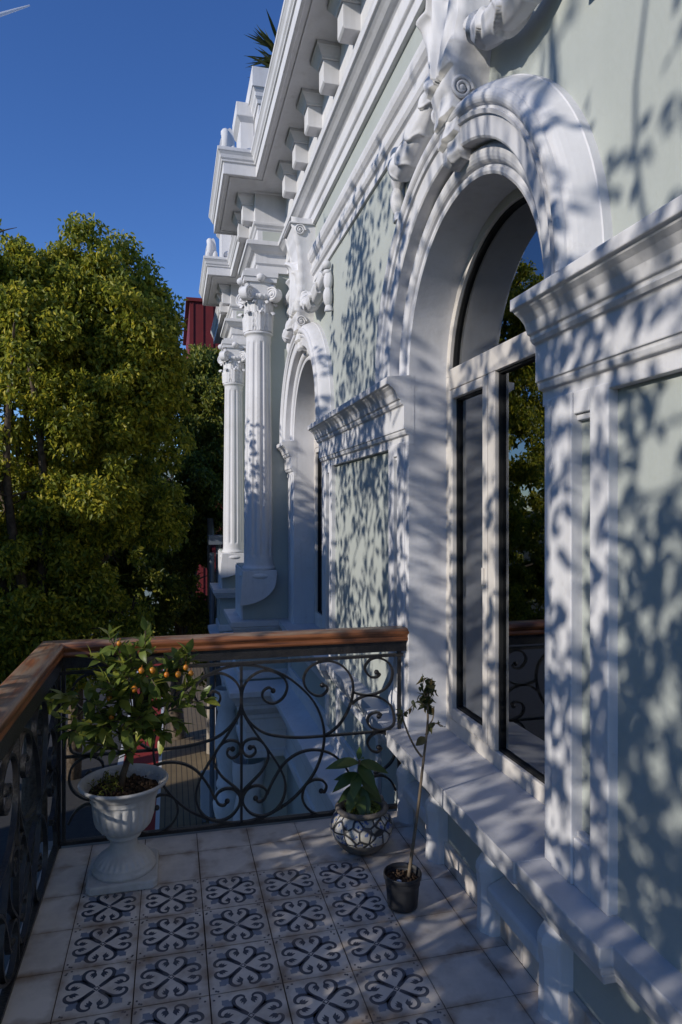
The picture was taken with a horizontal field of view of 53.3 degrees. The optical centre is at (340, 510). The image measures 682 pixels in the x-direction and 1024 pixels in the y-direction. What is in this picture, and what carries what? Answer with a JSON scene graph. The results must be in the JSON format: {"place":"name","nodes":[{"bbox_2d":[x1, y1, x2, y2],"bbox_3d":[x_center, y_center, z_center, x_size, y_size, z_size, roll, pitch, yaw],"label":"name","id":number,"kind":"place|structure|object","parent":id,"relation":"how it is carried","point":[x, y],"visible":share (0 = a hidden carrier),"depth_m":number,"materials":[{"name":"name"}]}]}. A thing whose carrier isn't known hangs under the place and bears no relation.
{"place":"outdoors","nodes":[
{"label":"outdoors","id":0,"kind":"place"},
{"bbox_2d":[0,631,136,923],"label":"road","id":1,"kind":"structure","parent":0,"point":[81,825],"depth_m":13.94,"materials":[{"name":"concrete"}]},
{"bbox_2d":[0,453,192,780],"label":"street tree","id":2,"kind":"object","parent":1,"relation":"on","point":[172,596],"visible":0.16,"depth_m":15.24,"materials":[{"name":"green plant"}]},
{"bbox_2d":[0,211,197,865],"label":"street tree","id":3,"kind":"object","parent":1,"relation":"on","point":[94,366],"visible":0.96,"depth_m":11.09,"materials":[{"name":"green plant"}]},
{"bbox_2d":[0,0,283,476],"label":"sky","id":4,"kind":"structure","parent":0,"point":[118,111],"materials":[{"name":"blue"}]},
{"bbox_2d":[123,664,162,830],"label":"cycle lane","id":5,"kind":"structure","parent":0,"point":[145,758],"depth_m":16.78,"materials":[{"name":"red paint"}]},
{"bbox_2d":[159,662,215,828],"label":"pavement","id":6,"kind":"structure","parent":0,"point":[181,783],"depth_m":16.14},
{"bbox_2d":[131,343,224,739],"bbox_3d":[-4.081,0.761,17.899,4.144,10.716,3.741,0,0,-14],"label":"street tree","id":7,"kind":"object","parent":6,"relation":"on","point":[201,476],"visible":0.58,"depth_m":17.08,"materials":[{"name":"green plant"}]},
{"bbox_2d":[200,769,215,821],"bbox_3d":[-2.483,5.610,13.449,0.580,0.980,0.200,0,0,-14],"label":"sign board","id":8,"kind":"object","parent":6,"relation":"on","point":[204,798],"visible":0.34,"depth_m":13.35,"materials":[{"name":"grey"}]},
{"bbox_2d":[206,518,213,753],"bbox_3d":[-3.275,3.150,17.117,0.214,5.901,0.214,0,0,31],"label":"wooden pole","id":9,"kind":"object","parent":6,"relation":"on","point":[210,526],"visible":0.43,"depth_m":17.04,"materials":[{"name":"brown wood"}]},
{"bbox_2d":[208,535,222,823],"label":"column","id":10,"kind":"structure","parent":6,"relation":"on","point":[217,540],"depth_m":11.98,"materials":[{"name":"grey"}]},
{"label":"ground","id":11,"kind":"structure","parent":0,"visible":0},
{"bbox_2d":[117,671,137,764],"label":"lane marking","id":12,"kind":"object","parent":11,"relation":"on","point":[120,761],"depth_m":16.72,"materials":[{"name":"grey paint"}]},
{"bbox_2d":[101,439,173,636],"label":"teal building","id":13,"kind":"structure","parent":11,"relation":"on","point":[146,593],"depth_m":32.78,"materials":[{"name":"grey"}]},
{"bbox_2d":[155,669,163,829],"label":"lane marking","id":14,"kind":"object","parent":11,"relation":"on","point":[157,820],"depth_m":14.15,"materials":[{"name":"grey paint"}]},
{"bbox_2d":[183,297,223,599],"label":"red building","id":15,"kind":"structure","parent":11,"relation":"on","point":[200,317],"depth_m":29.43,"materials":[{"name":"red paint"}]},
{"bbox_2d":[210,545,222,723],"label":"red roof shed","id":16,"kind":"structure","parent":11,"relation":"on","point":[212,548],"depth_m":16.49,"materials":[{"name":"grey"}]},
{"bbox_2d":[199,0,681,1023],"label":"villa","id":17,"kind":"object","parent":11,"relation":"on","point":[441,282],"visible":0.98,"depth_m":3.04,"materials":[{"name":"white paint"}]},
{"bbox_2d":[246,9,276,77],"bbox_3d":[-0.768,-4.973,8.706,0.964,2.547,0.991,0,0,-14],"label":"roof yucca","id":18,"kind":"object","parent":17,"relation":"on","point":[265,60],"visible":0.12,"depth_m":8.49,"materials":[{"name":"green plant"}]},
{"bbox_2d":[0,803,553,1023],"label":"balcony floor","id":19,"kind":"structure","parent":17,"relation":"attached to","point":[300,921],"depth_m":2.50,"materials":[{"name":"tile"}]},
{"bbox_2d":[78,763,168,895],"bbox_3d":[-0.949,1.385,2.974,0.378,0.420,0.378,0,0,-14],"label":"planter urn","id":20,"kind":"object","parent":19,"relation":"on","point":[125,861],"visible":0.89,"depth_m":2.89,"materials":[{"name":"stone"}]},
{"bbox_2d":[88,769,127,796],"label":"urn weeds","id":21,"kind":"object","parent":20,"relation":"on","point":[111,786],"visible":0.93,"depth_m":2.94,"materials":[{"name":"green plant"}]},
{"bbox_2d":[39,616,219,788],"bbox_3d":[-0.921,0.844,2.961,0.778,0.765,0.413,0,0,-14],"label":"kumquat tree","id":22,"kind":"object","parent":20,"relation":"on","point":[143,721],"visible":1,"depth_m":2.94,"materials":[{"name":"green plant"}]},
{"bbox_2d":[0,626,408,1023],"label":"balcony railing","id":23,"kind":"object","parent":19,"relation":"on","point":[30,681],"visible":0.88,"depth_m":3.25,"materials":[{"name":"black metal"}]},
{"bbox_2d":[330,795,392,855],"bbox_3d":[0.098,1.481,3.220,0.300,0.227,0.300,0,0,-14],"label":"mosaic pot","id":24,"kind":"object","parent":19,"relation":"on","point":[362,835],"visible":0.74,"depth_m":3.11,"materials":[{"name":"ceramic"}]},
{"bbox_2d":[326,747,388,814],"bbox_3d":[0.077,1.287,3.201,0.300,0.304,0.172,0,0,-3],"label":"broad leaf plant","id":25,"kind":"object","parent":24,"relation":"in","point":[357,794],"visible":0.98,"depth_m":3.19,"materials":[{"name":"green plant"}]},
{"bbox_2d":[344,800,381,814],"bbox_3d":[0.109,1.402,3.225,0.187,0.025,0.193,0,0,-14],"label":"creeping weed","id":26,"kind":"object","parent":24,"relation":"in","point":[377,808],"visible":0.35,"depth_m":3.21,"materials":[{"name":"green plant"}]},
{"bbox_2d":[383,862,421,912],"bbox_3d":[0.248,1.524,2.742,0.155,0.135,0.155,0,0,-14],"label":"nursery pot","id":27,"kind":"object","parent":19,"relation":"on","point":[402,896],"visible":0.99,"depth_m":2.70,"materials":[{"name":"black plastic"}]},
{"bbox_2d":[395,674,444,878],"bbox_3d":[0.308,1.080,2.751,0.231,0.822,0.099,0,0,-26],"label":"bare sapling","id":28,"kind":"object","parent":27,"relation":"on","point":[426,700],"visible":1,"depth_m":2.75,"materials":[{"name":"brown plant"}]},
{"bbox_2d":[314,438,321,628],"bbox_3d":[0.188,-0.109,6.389,0.629,2.555,1.457,0,0,-14],"label":"window","id":29,"kind":"structure","parent":17,"relation":"in","point":[317,464],"depth_m":6.92,"materials":[{"name":"paint"}]},
{"bbox_2d":[446,188,544,804],"bbox_3d":[1.030,-0.109,3.018,0.629,2.555,1.457,0,0,-14],"label":"window","id":30,"kind":"structure","parent":17,"relation":"in","point":[495,411],"depth_m":3.10,"materials":[{"name":"paint"}]}
]}

